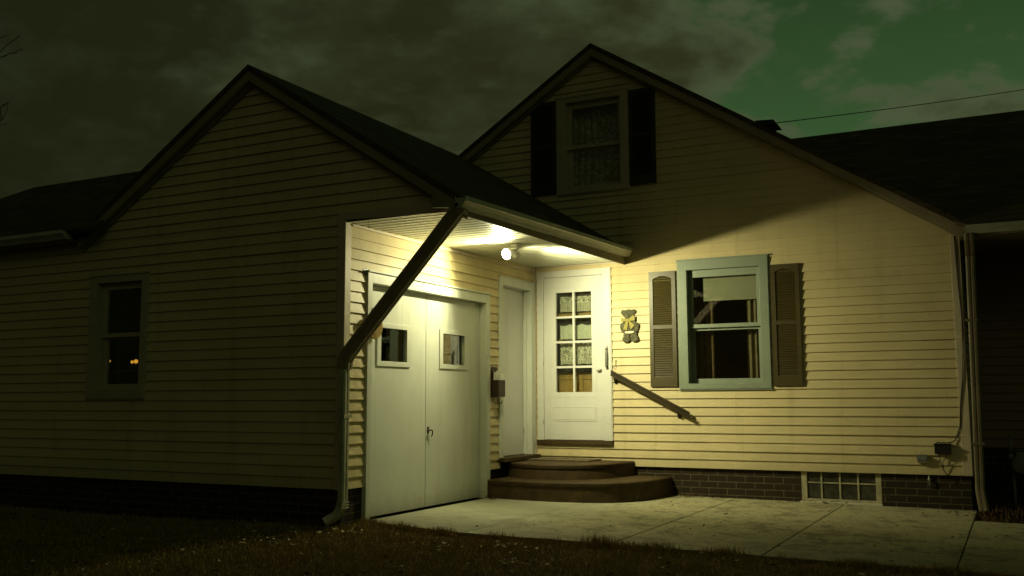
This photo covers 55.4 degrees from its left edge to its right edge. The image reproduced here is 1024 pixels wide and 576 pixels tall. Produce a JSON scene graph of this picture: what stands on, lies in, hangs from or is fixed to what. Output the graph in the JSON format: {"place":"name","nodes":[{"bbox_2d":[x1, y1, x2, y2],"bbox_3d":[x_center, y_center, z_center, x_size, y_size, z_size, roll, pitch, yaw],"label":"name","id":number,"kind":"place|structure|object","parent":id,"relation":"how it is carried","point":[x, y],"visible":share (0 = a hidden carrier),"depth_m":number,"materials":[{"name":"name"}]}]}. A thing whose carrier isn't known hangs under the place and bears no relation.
{"place":"outdoors","nodes":[
{"label":"outdoors","id":0,"kind":"place"},
{"bbox_2d":[0,460,1012,575],"bbox_3d":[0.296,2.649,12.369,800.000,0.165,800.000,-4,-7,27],"label":"ground","id":1,"kind":"structure","parent":0,"point":[500,554],"depth_m":7.33,"materials":[{"name":"green plant"}]},
{"bbox_2d":[0,35,21,125],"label":"bare tree","id":2,"kind":"object","parent":1,"relation":"on","point":[3,57],"visible":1,"depth_m":31.21,"materials":[{"name":"brown plant"}]},
{"bbox_2d":[23,508,956,574],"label":"fallen leaves","id":3,"kind":"object","parent":1,"relation":"on","point":[325,533],"visible":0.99,"depth_m":7.71,"materials":[{"name":"brown plant"}]},
{"bbox_2d":[0,43,1023,527],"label":"house","id":4,"kind":"structure","parent":1,"relation":"on","point":[244,263],"depth_m":10.76,"materials":[{"name":"beige wood"}]},
{"bbox_2d":[85,271,150,399],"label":"window","id":5,"kind":"structure","parent":4,"relation":"in","point":[118,323],"depth_m":10.53,"materials":[{"name":"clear glass"}]},
{"bbox_2d":[371,308,382,338],"bbox_3d":[-1.319,0.339,9.362,0.057,0.304,0.242,-4,-7,27],"label":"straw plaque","id":6,"kind":"object","parent":4,"relation":"attached to","point":[377,333],"visible":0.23,"depth_m":9.37,"materials":[{"name":"beige wicker"}]},
{"bbox_2d":[361,268,491,519],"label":"garage door","id":7,"kind":"structure","parent":4,"relation":"in","point":[427,402],"depth_m":10.38,"materials":[{"name":"white paint"}]},
{"bbox_2d":[491,367,504,403],"bbox_3d":[-0.166,1.148,11.495,0.108,0.434,0.165,-4,-7,27],"label":"letter box","id":8,"kind":"object","parent":4,"relation":"attached to","point":[497,388],"visible":1,"depth_m":11.44,"materials":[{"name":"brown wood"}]},
{"bbox_2d":[493,370,503,379],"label":"papers","id":9,"kind":"object","parent":8,"relation":"in","point":[498,375],"visible":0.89,"depth_m":11.48,"materials":[{"name":"white paper"}]},
{"bbox_2d":[502,243,521,259],"bbox_3d":[0.015,-0.385,10.624,0.215,0.175,0.293,-8,-10,48],"label":"flood lamp","id":10,"kind":"object","parent":4,"relation":"hanging from","point":[508,253],"visible":1,"depth_m":10.55,"materials":[{"name":"glass"}]},
{"bbox_2d":[497,275,540,461],"bbox_3d":[0.035,1.003,12.095,0.230,2.226,0.989,-4,-7,27],"label":"side door","id":11,"kind":"structure","parent":4,"relation":"in","point":[516,299],"depth_m":12.27,"materials":[{"name":"white paint"}]},
{"bbox_2d":[537,267,613,444],"bbox_3d":[0.806,0.888,12.341,1.028,2.248,0.251,-4,-7,27],"label":"storm door","id":12,"kind":"structure","parent":4,"relation":"in","point":[575,382],"depth_m":12.34,"materials":[{"name":"white paint"}]},
{"bbox_2d":[555,87,630,196],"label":"window","id":13,"kind":"structure","parent":4,"relation":"in","point":[592,129],"depth_m":12.65,"materials":[{"name":"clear glass"}]},
{"bbox_2d":[620,309,638,342],"bbox_3d":[1.442,0.465,11.978,0.244,0.408,0.042,-4,-7,27],"label":"bear plaque","id":14,"kind":"object","parent":4,"relation":"attached to","point":[629,325],"visible":1,"depth_m":11.97,"materials":[{"name":"paint"}]},
{"bbox_2d":[610,370,693,419],"bbox_3d":[1.680,1.282,11.745,1.038,0.597,0.081,-4,-7,27],"label":"handrail","id":15,"kind":"object","parent":4,"relation":"attached to","point":[654,396],"visible":1,"depth_m":11.71,"materials":[{"name":"brown wood"}]},
{"bbox_2d":[676,254,772,390],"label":"window","id":16,"kind":"structure","parent":4,"relation":"in","point":[724,311],"depth_m":11.66,"materials":[{"name":"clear glass"}]},
{"bbox_2d":[741,367,748,377],"bbox_3d":[3.140,1.476,12.304,0.765,1.050,0.660,-4,-7,27],"label":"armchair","id":17,"kind":"object","parent":4,"relation":"in","point":[745,373],"visible":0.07,"depth_m":12.60,"materials":[{"name":"fabric"}]},
{"bbox_2d":[800,471,882,505],"bbox_3d":[3.611,2.217,10.715,0.865,0.382,0.088,-4,-7,27],"label":"basement window","id":18,"kind":"structure","parent":4,"relation":"in","point":[855,488],"depth_m":10.72,"materials":[{"name":"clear glass"}]},
{"bbox_2d":[917,454,931,486],"bbox_3d":[4.358,1.929,10.310,0.129,0.337,0.080,-4,-7,27],"label":"outlet box","id":19,"kind":"object","parent":4,"relation":"attached to","point":[921,458],"visible":1,"depth_m":10.29,"materials":[{"name":"grey plastic"}]},
{"bbox_2d":[933,442,951,479],"bbox_3d":[4.517,1.812,10.213,0.170,0.396,0.078,-4,-7,27],"label":"junction box","id":20,"kind":"object","parent":4,"relation":"attached to","point":[941,448],"visible":1,"depth_m":10.21,"materials":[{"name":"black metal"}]},
{"bbox_2d":[949,236,963,443],"bbox_3d":[4.663,0.467,10.314,0.195,2.331,0.031,-3,-7,21],"label":"wall cable","id":21,"kind":"object","parent":4,"relation":"attached to","point":[962,341],"depth_m":10.26,"materials":[{"name":"black metal"}]},
{"bbox_2d":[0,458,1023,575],"bbox_3d":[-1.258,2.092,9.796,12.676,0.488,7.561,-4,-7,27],"label":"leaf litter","id":22,"kind":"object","parent":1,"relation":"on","point":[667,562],"visible":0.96,"depth_m":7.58,"materials":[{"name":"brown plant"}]},
{"bbox_2d":[487,460,672,502],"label":"front steps","id":23,"kind":"structure","parent":1,"relation":"on","point":[587,483],"depth_m":11.09,"materials":[{"name":"paint"}]},
{"bbox_2d":[528,457,601,461],"bbox_3d":[0.636,2.110,12.001,0.859,0.016,0.355,-4,-7,27],"label":"door mat","id":24,"kind":"object","parent":23,"relation":"on","point":[564,459],"depth_m":11.88,"materials":[{"name":"brown fabric"}]},
{"bbox_2d":[356,516,1020,575],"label":"tall grass","id":25,"kind":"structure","parent":1,"relation":"on","point":[595,540],"depth_m":7.36,"materials":[{"name":"green plant"}]},
{"bbox_2d":[977,505,1023,523],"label":"flower bed","id":26,"kind":"object","parent":1,"relation":"on","point":[1014,515],"depth_m":9.83,"materials":[{"name":"soil"}]},
{"bbox_2d":[976,495,1023,522],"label":"weeds","id":27,"kind":"object","parent":26,"relation":"on","point":[1004,507],"visible":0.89,"depth_m":9.80,"materials":[{"name":"green plant"}]},
{"bbox_2d":[1008,436,1023,509],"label":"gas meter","id":28,"kind":"object","parent":26,"relation":"on","point":[1017,463],"visible":0.99,"depth_m":10.34,"materials":[{"name":"grey metal"}]},
{"bbox_3d":[23.258,-1.869,25.908,2.000,12.020,0.369,-4,-7,27],"label":"utility pole","id":29,"kind":"object","parent":1,"relation":"on","visible":0},
{"bbox_2d":[776,89,1023,122],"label":"power line","id":30,"kind":"object","parent":29,"relation":"attached to","point":[893,108],"visible":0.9,"depth_m":13.43,"materials":[{"name":"black metal"}]},
{"bbox_2d":[0,0,1023,198],"label":"sky","id":31,"kind":"structure","parent":0,"point":[94,88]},
{"bbox_2d":[365,495,1023,575],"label":"pavement","id":32,"kind":"structure","parent":0,"point":[813,531],"depth_m":8.73,"materials":[{"name":"concrete"}]}
]}

